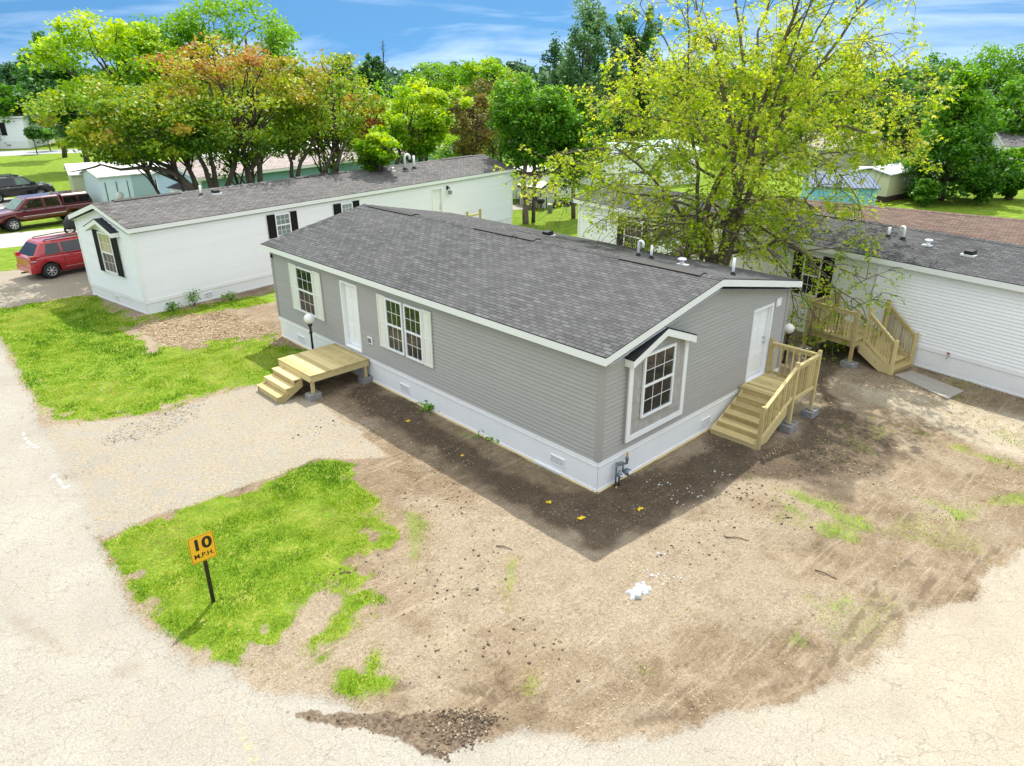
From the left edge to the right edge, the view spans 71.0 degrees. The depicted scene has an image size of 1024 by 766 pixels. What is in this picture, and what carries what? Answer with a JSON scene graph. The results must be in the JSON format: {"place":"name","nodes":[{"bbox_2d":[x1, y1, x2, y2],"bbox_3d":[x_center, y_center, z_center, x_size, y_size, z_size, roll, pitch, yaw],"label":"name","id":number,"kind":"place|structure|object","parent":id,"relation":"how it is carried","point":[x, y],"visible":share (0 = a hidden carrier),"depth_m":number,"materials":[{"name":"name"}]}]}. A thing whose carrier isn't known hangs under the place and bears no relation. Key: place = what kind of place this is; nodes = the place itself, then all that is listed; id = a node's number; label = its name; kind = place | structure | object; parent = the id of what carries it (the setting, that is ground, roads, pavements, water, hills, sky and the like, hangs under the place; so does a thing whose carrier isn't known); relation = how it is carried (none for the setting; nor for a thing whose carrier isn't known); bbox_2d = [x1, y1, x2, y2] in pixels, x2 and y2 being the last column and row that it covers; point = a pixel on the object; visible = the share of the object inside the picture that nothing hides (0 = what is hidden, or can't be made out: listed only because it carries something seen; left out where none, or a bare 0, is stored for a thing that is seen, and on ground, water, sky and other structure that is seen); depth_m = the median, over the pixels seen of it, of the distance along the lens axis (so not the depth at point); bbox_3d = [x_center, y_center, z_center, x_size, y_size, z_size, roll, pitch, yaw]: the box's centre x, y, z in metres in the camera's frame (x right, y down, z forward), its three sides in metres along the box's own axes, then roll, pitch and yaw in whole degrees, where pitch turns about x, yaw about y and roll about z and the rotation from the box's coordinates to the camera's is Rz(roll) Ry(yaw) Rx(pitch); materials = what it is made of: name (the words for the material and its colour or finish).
{"place":"outdoors","nodes":[
{"label":"outdoors","id":0,"kind":"place"},
{"bbox_2d":[0,198,12,208],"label":"parking pad","id":1,"kind":"object","parent":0,"point":[5,202],"depth_m":54.74,"materials":[{"name":"concrete"}]},
{"bbox_2d":[0,174,54,202],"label":"black suv","id":2,"kind":"object","parent":1,"relation":"on","point":[12,185],"visible":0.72,"depth_m":55.09,"materials":[{"name":"paint"}]},
{"bbox_2d":[0,149,102,155],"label":"road","id":3,"kind":"structure","parent":0,"point":[13,153],"depth_m":92.55,"materials":[{"name":"grey asphalt"}]},
{"bbox_2d":[62,212,75,232],"bbox_3d":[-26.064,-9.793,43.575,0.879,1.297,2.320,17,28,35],"label":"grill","id":4,"kind":"object","parent":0,"point":[68,224],"visible":0.38,"depth_m":42.81,"materials":[{"name":"black metal"}]},
{"bbox_2d":[45,384,386,536],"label":"driveway","id":5,"kind":"structure","parent":0,"point":[215,444],"depth_m":18.08,"materials":[{"name":"beige gravel"}]},
{"bbox_2d":[97,457,652,705],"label":"grass","id":6,"kind":"structure","parent":0,"point":[289,485],"depth_m":14.06,"materials":[{"name":"green plant"}]},
{"bbox_2d":[0,336,1023,765],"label":"road","id":7,"kind":"structure","parent":0,"point":[94,670],"depth_m":10.72,"materials":[{"name":"concrete"}]},
{"bbox_2d":[0,96,1023,693],"bbox_3d":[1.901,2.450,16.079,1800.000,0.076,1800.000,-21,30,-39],"label":"lawn","id":8,"kind":"structure","parent":0,"point":[46,168],"depth_m":16.02,"materials":[{"name":"grass"},{"name":"soil"}]},
{"bbox_2d":[0,61,26,92],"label":"spruce tree","id":9,"kind":"object","parent":8,"relation":"on","point":[5,67],"visible":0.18,"depth_m":115.09,"materials":[{"name":"green plant"}]},
{"bbox_2d":[0,83,42,124],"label":"green tree","id":10,"kind":"object","parent":8,"relation":"on","point":[9,98],"visible":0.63,"depth_m":96.33,"materials":[{"name":"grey plant"}]},
{"bbox_2d":[0,112,59,148],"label":"white house","id":11,"kind":"structure","parent":8,"relation":"on","point":[12,136],"depth_m":97.24,"materials":[{"name":"plastic"}]},
{"bbox_2d":[22,125,43,153],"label":"tree","id":12,"kind":"object","parent":8,"relation":"on","point":[31,132],"visible":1,"depth_m":89.18,"materials":[{"name":"green plant"}]},
{"bbox_2d":[0,228,76,247],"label":"parking pad","id":13,"kind":"object","parent":8,"relation":"on","point":[16,239],"visible":0.17,"depth_m":42.82,"materials":[{"name":"concrete"}]},
{"bbox_2d":[14,30,67,157],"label":"green tree","id":14,"kind":"object","parent":8,"relation":"on","point":[19,57],"visible":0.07,"depth_m":81.12,"materials":[{"name":"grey plant"}]},
{"bbox_2d":[0,266,92,307],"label":"parking pad","id":15,"kind":"object","parent":8,"relation":"on","point":[17,287],"visible":0.57,"depth_m":32.40,"materials":[{"name":"concrete"}]},
{"bbox_2d":[14,230,84,278],"bbox_3d":[-21.265,-6.417,34.991,2.220,1.874,5.090,17,28,35],"label":"red suv","id":16,"kind":"object","parent":15,"relation":"on","point":[51,256],"visible":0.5,"depth_m":33.59,"materials":[{"name":"paint"}]},
{"bbox_2d":[0,190,93,231],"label":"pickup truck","id":17,"kind":"object","parent":8,"relation":"on","point":[16,211],"visible":0.86,"depth_m":45.09,"materials":[{"name":"red paint"}]},
{"bbox_2d":[39,127,57,150],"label":"tree","id":18,"kind":"object","parent":8,"relation":"on","point":[47,133],"visible":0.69,"depth_m":93.19,"materials":[{"name":"green plant"}]},
{"bbox_2d":[9,51,107,162],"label":"green tree","id":19,"kind":"object","parent":8,"relation":"on","point":[39,82],"visible":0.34,"depth_m":68.81,"materials":[{"name":"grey plant"}]},
{"bbox_2d":[11,7,197,127],"bbox_3d":[-31.551,-22.648,58.140,12.780,13.738,12.954,-21,30,-39],"label":"green tree","id":20,"kind":"object","parent":8,"relation":"on","point":[112,44],"visible":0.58,"depth_m":54.60,"materials":[{"name":"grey plant"}]},
{"bbox_2d":[64,162,148,191],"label":"shed","id":21,"kind":"structure","parent":8,"relation":"on","point":[76,181],"depth_m":48.92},
{"bbox_2d":[0,67,232,146],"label":"undergrowth","id":22,"kind":"object","parent":8,"relation":"on","point":[54,128],"visible":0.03,"depth_m":102.07,"materials":[{"name":"green plant"}]},
{"bbox_2d":[78,162,169,202],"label":"blue shed","id":23,"kind":"structure","parent":8,"relation":"on","point":[102,184],"depth_m":48.15,"materials":[{"name":"grey metal"}]},
{"bbox_2d":[105,182,116,200],"bbox_3d":[-26.623,-12.254,47.957,0.030,2.200,0.600,18,29,37],"label":"door panel","id":24,"kind":"structure","parent":23,"relation":"in","point":[111,187],"depth_m":47.71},
{"bbox_2d":[117,181,129,197],"bbox_3d":[-26.137,-12.480,48.481,0.030,2.200,0.600,18,29,37],"label":"door panel","id":25,"kind":"structure","parent":23,"relation":"in","point":[122,186],"depth_m":48.24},
{"bbox_2d":[10,73,239,193],"bbox_3d":[-18.273,-10.464,35.489,9.694,8.984,8.533,-21,30,-39],"label":"crab apple tree","id":26,"kind":"object","parent":8,"relation":"on","point":[108,140],"visible":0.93,"depth_m":33.34,"materials":[{"name":"green plant"}]},
{"bbox_2d":[128,12,207,160],"bbox_3d":[-30.650,-25.918,65.419,7.305,14.053,7.606,-21,30,-39],"label":"green tree","id":27,"kind":"object","parent":8,"relation":"on","point":[176,42],"visible":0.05,"depth_m":62.38,"materials":[{"name":"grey plant"}]},
{"bbox_2d":[187,531,216,602],"bbox_3d":[-5.324,3.258,12.513,0.430,1.480,0.052,-19,29,-37],"label":"speed sign","id":28,"kind":"object","parent":8,"relation":"on","point":[202,547],"visible":1,"depth_m":12.34,"materials":[{"name":"yellow metal"}]},
{"bbox_2d":[114,0,307,125],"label":"green tree","id":29,"kind":"object","parent":8,"relation":"on","point":[278,38],"visible":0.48,"depth_m":59.53,"materials":[{"name":"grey plant"}]},
{"bbox_2d":[127,30,350,187],"bbox_3d":[-14.447,-12.424,37.678,11.289,10.799,10.259,-21,30,-39],"label":"crab apple tree","id":30,"kind":"object","parent":8,"relation":"on","point":[254,133],"visible":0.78,"depth_m":35.88,"materials":[{"name":"green plant"}]},
{"bbox_2d":[68,153,514,314],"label":"white house","id":31,"kind":"structure","parent":8,"relation":"on","point":[155,253],"depth_m":30.69,"materials":[{"name":"plastic"}]},
{"bbox_2d":[275,212,291,236],"bbox_3d":[-10.235,-7.093,32.124,0.052,0.980,0.780,17,28,35],"label":"window","id":32,"kind":"structure","parent":31,"relation":"in","point":[283,221],"depth_m":32.11,"materials":[{"name":"white paint"}]},
{"bbox_2d":[433,189,440,211],"bbox_3d":[-4.185,-9.704,39.676,0.105,1.953,0.698,17,28,35],"label":"door","id":33,"kind":"structure","parent":31,"relation":"in","point":[436,193],"depth_m":39.56,"materials":[{"name":"white paint"}]},
{"bbox_2d":[150,143,452,193],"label":"blue house","id":34,"kind":"structure","parent":8,"relation":"on","point":[276,168],"depth_m":48.21,"materials":[{"name":"teal"}]},
{"bbox_2d":[258,48,392,177],"bbox_3d":[-10.682,-13.148,40.244,7.419,10.084,7.156,-21,30,-39],"label":"crab apple tree","id":35,"kind":"object","parent":8,"relation":"on","point":[340,132],"visible":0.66,"depth_m":38.69,"materials":[{"name":"green plant"}]},
{"bbox_2d":[332,52,362,97],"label":"poplar tree","id":36,"kind":"object","parent":8,"relation":"on","point":[342,68],"visible":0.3,"depth_m":133.67,"materials":[{"name":"green plant"}]},
{"bbox_2d":[343,92,387,146],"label":"orange tree","id":37,"kind":"object","parent":8,"relation":"on","point":[370,121],"visible":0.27,"depth_m":50.20,"materials":[{"name":"grey plant"}]},
{"bbox_2d":[357,52,387,97],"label":"poplar tree","id":38,"kind":"object","parent":8,"relation":"on","point":[375,63],"visible":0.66,"depth_m":134.67,"materials":[{"name":"green plant"}]},
{"bbox_2d":[350,131,401,193],"bbox_3d":[-7.210,-10.372,38.654,2.950,6.136,2.527,-21,30,-39],"label":"bush","id":39,"kind":"object","parent":8,"relation":"on","point":[370,154],"visible":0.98,"depth_m":37.62,"materials":[{"name":"green plant"}]},
{"bbox_2d":[226,65,563,141],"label":"undergrowth","id":40,"kind":"object","parent":8,"relation":"on","point":[379,89],"visible":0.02,"depth_m":101.26,"materials":[{"name":"green plant"}]},
{"bbox_2d":[367,77,475,165],"bbox_3d":[-6.288,-15.364,47.066,6.533,8.744,6.559,-21,30,-39],"label":"yellow green tree","id":41,"kind":"object","parent":8,"relation":"on","point":[424,135],"visible":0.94,"depth_m":45.70,"materials":[{"name":"grey plant"}]},
{"bbox_2d":[398,62,479,139],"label":"yellow green tree","id":42,"kind":"object","parent":8,"relation":"on","point":[447,75],"visible":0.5,"depth_m":94.14,"materials":[{"name":"grey plant"}]},
{"bbox_2d":[428,131,486,160],"bbox_3d":[-4.334,-17.870,57.634,5.545,5.034,6.466,-21,30,-39],"label":"bush","id":43,"kind":"object","parent":8,"relation":"on","point":[450,138],"visible":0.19,"depth_m":56.80,"materials":[{"name":"green plant"}]},
{"bbox_2d":[442,85,499,155],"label":"olive tree","id":44,"kind":"object","parent":8,"relation":"on","point":[466,143],"visible":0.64,"depth_m":52.09,"materials":[{"name":"green plant"}]},
{"bbox_2d":[412,122,546,165],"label":"undergrowth","id":45,"kind":"object","parent":8,"relation":"on","point":[503,157],"visible":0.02,"depth_m":63.53,"materials":[{"name":"green plant"}]},
{"bbox_2d":[450,56,519,103],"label":"yellow green tree","id":46,"kind":"object","parent":8,"relation":"on","point":[490,65],"visible":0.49,"depth_m":86.08,"materials":[{"name":"grey plant"}]},
{"bbox_2d":[458,70,536,161],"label":"olive tree","id":47,"kind":"object","parent":8,"relation":"on","point":[481,87],"visible":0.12,"depth_m":61.54,"materials":[{"name":"green plant"}]},
{"bbox_2d":[0,59,1023,108],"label":"wood","id":48,"kind":"object","parent":8,"relation":"on","point":[392,74],"visible":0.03,"depth_m":193.49,"materials":[{"name":"green plant"}]},
{"bbox_2d":[504,58,535,80],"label":"skyline tree","id":49,"kind":"object","parent":8,"relation":"on","point":[515,65],"visible":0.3,"depth_m":159.25,"materials":[{"name":"green plant"}]},
{"bbox_2d":[485,68,584,223],"bbox_3d":[1.300,-14.537,44.417,6.253,9.225,5.908,4,23,10],"label":"lawn tree","id":50,"kind":"object","parent":8,"relation":"on","point":[554,116],"visible":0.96,"depth_m":42.59,"materials":[{"name":"green plant"}]},
{"bbox_2d":[517,180,558,208],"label":"garden shed","id":51,"kind":"structure","parent":8,"relation":"on","point":[547,198],"depth_m":51.12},
{"bbox_2d":[512,165,576,198],"bbox_3d":[2.295,-15.146,54.068,4.531,2.110,3.200,-12,26,-26],"label":"trailer home","id":52,"kind":"object","parent":8,"relation":"on","point":[515,189],"visible":0.1,"depth_m":53.19,"materials":[{"name":"white metal"}]},
{"bbox_2d":[536,31,574,97],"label":"cottonwood tree","id":53,"kind":"object","parent":8,"relation":"on","point":[554,54],"visible":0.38,"depth_m":70.37,"materials":[{"name":"green plant"}]},
{"bbox_2d":[548,88,619,218],"bbox_3d":[4.336,-14.649,46.032,5.092,8.113,4.167,-11,25,-23],"label":"green tree","id":54,"kind":"object","parent":8,"relation":"on","point":[574,142],"visible":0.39,"depth_m":44.82,"materials":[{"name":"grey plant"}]},
{"bbox_2d":[554,0,630,141],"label":"cottonwood tree","id":55,"kind":"object","parent":8,"relation":"on","point":[570,66],"visible":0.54,"depth_m":63.76,"materials":[{"name":"green plant"}]},
{"bbox_2d":[606,3,663,141],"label":"cottonwood tree","id":56,"kind":"object","parent":8,"relation":"on","point":[647,34],"visible":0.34,"depth_m":66.09,"materials":[{"name":"green plant"}]},
{"bbox_2d":[656,54,723,138],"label":"tree","id":57,"kind":"object","parent":8,"relation":"on","point":[677,94],"visible":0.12,"depth_m":87.14,"materials":[{"name":"green plant"}]},
{"bbox_2d":[697,66,768,143],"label":"tree","id":58,"kind":"object","parent":8,"relation":"on","point":[726,92],"visible":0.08,"depth_m":84.81,"materials":[{"name":"green plant"}]},
{"bbox_2d":[747,65,812,142],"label":"tree","id":59,"kind":"object","parent":8,"relation":"on","point":[783,95],"visible":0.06,"depth_m":86.46,"materials":[{"name":"green plant"}]},
{"bbox_2d":[781,53,849,128],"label":"tree","id":60,"kind":"object","parent":8,"relation":"on","point":[832,70],"visible":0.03,"depth_m":92.42,"materials":[{"name":"green plant"}]},
{"bbox_2d":[650,72,1021,156],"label":"undergrowth","id":61,"kind":"object","parent":8,"relation":"on","point":[868,122],"visible":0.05,"depth_m":81.77,"materials":[{"name":"green plant"}]},
{"bbox_2d":[800,172,880,205],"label":"metal shed","id":62,"kind":"structure","parent":8,"relation":"on","point":[855,185],"depth_m":49.74,"materials":[{"name":"teal metal"}]},
{"bbox_2d":[817,56,895,130],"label":"tree","id":63,"kind":"object","parent":8,"relation":"on","point":[868,74],"visible":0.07,"depth_m":83.14,"materials":[{"name":"green plant"}]},
{"bbox_2d":[765,131,978,174],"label":"grey roof house","id":64,"kind":"structure","parent":8,"relation":"on","point":[846,166],"depth_m":67.11,"materials":[{"name":"beige"}]},
{"bbox_2d":[752,197,1023,271],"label":"brown roof house","id":65,"kind":"structure","parent":8,"relation":"on","point":[1006,230],"depth_m":26.84,"materials":[{"name":"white plastic"}]},
{"bbox_2d":[849,162,944,202],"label":"yellow house","id":66,"kind":"structure","parent":8,"relation":"on","point":[893,183],"depth_m":52.65,"materials":[{"name":"yellow"}]},
{"bbox_2d":[876,103,925,163],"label":"tree","id":67,"kind":"object","parent":8,"relation":"on","point":[885,130],"visible":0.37,"depth_m":62.99,"materials":[{"name":"green plant"}]},
{"bbox_2d":[859,58,955,130],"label":"tree","id":68,"kind":"object","parent":8,"relation":"on","point":[906,86],"visible":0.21,"depth_m":74.50,"materials":[{"name":"green plant"}]},
{"bbox_2d":[911,178,942,206],"bbox_3d":[29.018,-13.343,50.265,1.845,2.086,1.618,0,23,0],"label":"bush","id":69,"kind":"object","parent":8,"relation":"on","point":[927,187],"visible":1,"depth_m":49.77,"materials":[{"name":"green plant"}]},
{"bbox_2d":[896,79,970,145],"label":"tree","id":70,"kind":"object","parent":8,"relation":"on","point":[921,92],"visible":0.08,"depth_m":66.80,"materials":[{"name":"green plant"}]},
{"bbox_2d":[870,64,1023,205],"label":"green tree","id":71,"kind":"object","parent":8,"relation":"on","point":[965,149],"visible":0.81,"depth_m":50.10,"materials":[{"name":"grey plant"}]},
{"bbox_2d":[896,50,999,101],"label":"tree","id":72,"kind":"object","parent":8,"relation":"on","point":[957,63],"visible":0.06,"depth_m":78.03,"materials":[{"name":"green plant"}]},
{"bbox_2d":[942,40,1023,105],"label":"tree","id":73,"kind":"object","parent":8,"relation":"on","point":[991,55],"visible":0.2,"depth_m":73.25,"materials":[{"name":"green plant"}]},
{"bbox_2d":[980,74,1023,145],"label":"tree","id":74,"kind":"object","parent":8,"relation":"on","point":[1014,113],"visible":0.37,"depth_m":61.59,"materials":[{"name":"green plant"}]},
{"bbox_2d":[982,146,1023,199],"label":"tree","id":75,"kind":"object","parent":8,"relation":"on","point":[1010,192],"visible":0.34,"depth_m":52.05,"materials":[{"name":"green plant"}]},
{"bbox_2d":[989,131,1023,150],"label":"white house","id":76,"kind":"structure","parent":8,"relation":"on","point":[1000,139],"depth_m":60.01,"materials":[{"name":"plastic"}]},
{"bbox_2d":[0,0,1023,75],"label":"sky","id":77,"kind":"structure","parent":0,"point":[412,32],"materials":[{"name":"blue"}]},
{"bbox_2d":[2,269,1023,743],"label":"ground","id":78,"kind":"structure","parent":0,"point":[742,611],"depth_m":13.92,"materials":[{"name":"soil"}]},
{"bbox_2d":[0,295,307,424],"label":"grass","id":79,"kind":"structure","parent":78,"relation":"on","point":[86,328],"depth_m":24.39,"materials":[{"name":"green plant"}]},
{"bbox_2d":[125,301,291,349],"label":"leaf litter","id":80,"kind":"object","parent":78,"relation":"on","point":[209,320],"visible":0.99,"depth_m":26.80,"materials":[{"name":"brown plant"}]},
{"bbox_2d":[304,313,314,348],"bbox_3d":[-6.402,-1.375,22.941,0.340,1.778,0.340,-21,30,-39],"label":"lamp post","id":81,"kind":"object","parent":78,"relation":"on","point":[309,318],"visible":0.88,"depth_m":22.61,"materials":[{"name":"white glass"}]},
{"bbox_2d":[256,343,372,403],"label":"front deck","id":82,"kind":"structure","parent":78,"relation":"on","point":[311,366],"depth_m":21.32,"materials":[{"name":"brown wood"}]},
{"bbox_2d":[307,705,507,762],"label":"mud clods","id":83,"kind":"object","parent":78,"relation":"on","point":[473,726],"visible":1,"depth_m":10.30,"materials":[{"name":"brown soil"}]},
{"bbox_2d":[260,204,802,493],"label":"grey house","id":84,"kind":"structure","parent":78,"relation":"on","point":[536,376],"depth_m":18.26,"materials":[{"name":"plastic"}]},
{"bbox_2d":[294,265,316,317],"bbox_3d":[-6.762,-3.001,23.534,0.052,1.550,1.100,-21,30,-39],"label":"window","id":85,"kind":"structure","parent":84,"relation":"in","point":[304,281],"depth_m":23.54,"materials":[{"name":"white paint"}]},
{"bbox_2d":[344,284,360,347],"bbox_3d":[-4.813,-2.059,21.966,0.058,2.003,0.818,-21,30,-39],"label":"door","id":86,"kind":"structure","parent":84,"relation":"in","point":[350,294],"depth_m":22.02,"materials":[{"name":"white paint"}]},
{"bbox_2d":[384,297,405,355],"bbox_3d":[-3.300,-1.594,20.183,0.052,1.550,0.800,-21,30,-39],"label":"window","id":87,"kind":"structure","parent":84,"relation":"in","point":[393,308],"depth_m":20.17,"materials":[{"name":"glass"}]},
{"bbox_2d":[403,303,423,363],"bbox_3d":[-2.686,-1.344,19.588,0.052,1.550,0.800,-21,30,-39],"label":"window","id":88,"kind":"structure","parent":84,"relation":"in","point":[411,315],"depth_m":19.60,"materials":[{"name":"white paint"}]},
{"bbox_2d":[747,308,767,377],"bbox_3d":[6.666,-1.104,19.627,0.928,1.973,0.105,-21,30,-39],"label":"door","id":89,"kind":"structure","parent":84,"relation":"in","point":[758,337],"depth_m":19.70,"materials":[{"name":"white paint"}]},
{"bbox_2d":[292,397,895,698],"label":"soil clods","id":90,"kind":"object","parent":78,"relation":"on","point":[528,662],"visible":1,"depth_m":14.68,"materials":[{"name":"brown soil"}]},
{"bbox_2d":[614,451,631,487],"bbox_3d":[2.511,1.984,16.242,0.475,0.795,0.224,-21,30,-39],"label":"gas meter","id":91,"kind":"object","parent":78,"relation":"on","point":[627,471],"visible":1,"depth_m":16.25,"materials":[{"name":"grey metal"}]},
{"bbox_2d":[626,581,651,599],"bbox_3d":[2.294,3.757,12.983,0.565,0.104,0.365,-21,30,-39],"label":"foam debris","id":92,"kind":"object","parent":78,"relation":"on","point":[638,590],"visible":1,"depth_m":12.95,"materials":[{"name":"white plastic"}]},
{"bbox_2d":[493,0,966,363],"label":"maple tree","id":93,"kind":"object","parent":78,"relation":"on","point":[699,227],"visible":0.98,"depth_m":22.42,"materials":[{"name":"green plant"}]},
{"bbox_2d":[710,338,822,449],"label":"side stairs","id":94,"kind":"structure","parent":78,"relation":"on","point":[767,397],"depth_m":18.77,"materials":[{"name":"brown wood"}]},
{"bbox_2d":[781,323,794,363],"bbox_3d":[8.829,-1.274,23.052,0.330,1.338,0.330,-21,30,-39],"label":"lamp post","id":95,"kind":"object","parent":78,"relation":"on","point":[789,328],"visible":0.85,"depth_m":22.84,"materials":[{"name":"white glass"}]},
{"bbox_2d":[573,182,1023,397],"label":"white house","id":96,"kind":"structure","parent":78,"relation":"on","point":[960,311],"depth_m":22.37,"materials":[{"name":"plastic"}]},
{"bbox_2d":[623,221,642,248],"bbox_3d":[5.381,-6.494,31.902,0.052,1.400,1.160,-16,28,-32],"label":"window","id":97,"kind":"structure","parent":96,"relation":"in","point":[637,230],"depth_m":31.90,"materials":[{"name":"white paint"}]},
{"bbox_2d":[799,254,822,297],"bbox_3d":[10.497,-3.776,25.184,0.052,1.450,0.700,-16,28,-32],"label":"window","id":98,"kind":"structure","parent":96,"relation":"in","point":[807,279],"depth_m":25.25,"materials":[{"name":"white paint"}]},
{"bbox_2d":[848,264,877,321],"bbox_3d":[11.709,-2.980,23.919,0.105,1.903,0.758,-16,28,-32],"label":"door","id":99,"kind":"structure","parent":96,"relation":"in","point":[872,270],"depth_m":23.87,"materials":[{"name":"white paint"}]},
{"bbox_2d":[796,289,918,374],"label":"deck","id":100,"kind":"structure","parent":78,"relation":"on","point":[882,353],"depth_m":22.84,"materials":[{"name":"brown wood"}]},
{"bbox_2d":[894,371,963,399],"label":"concrete path","id":101,"kind":"structure","parent":78,"relation":"on","point":[939,388],"depth_m":21.49,"materials":[{"name":"grey concrete"}]},
{"bbox_2d":[578,139,702,186],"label":"teal roof house","id":102,"kind":"structure","parent":0,"point":[651,156],"depth_m":60.02,"materials":[{"name":"white plastic"}]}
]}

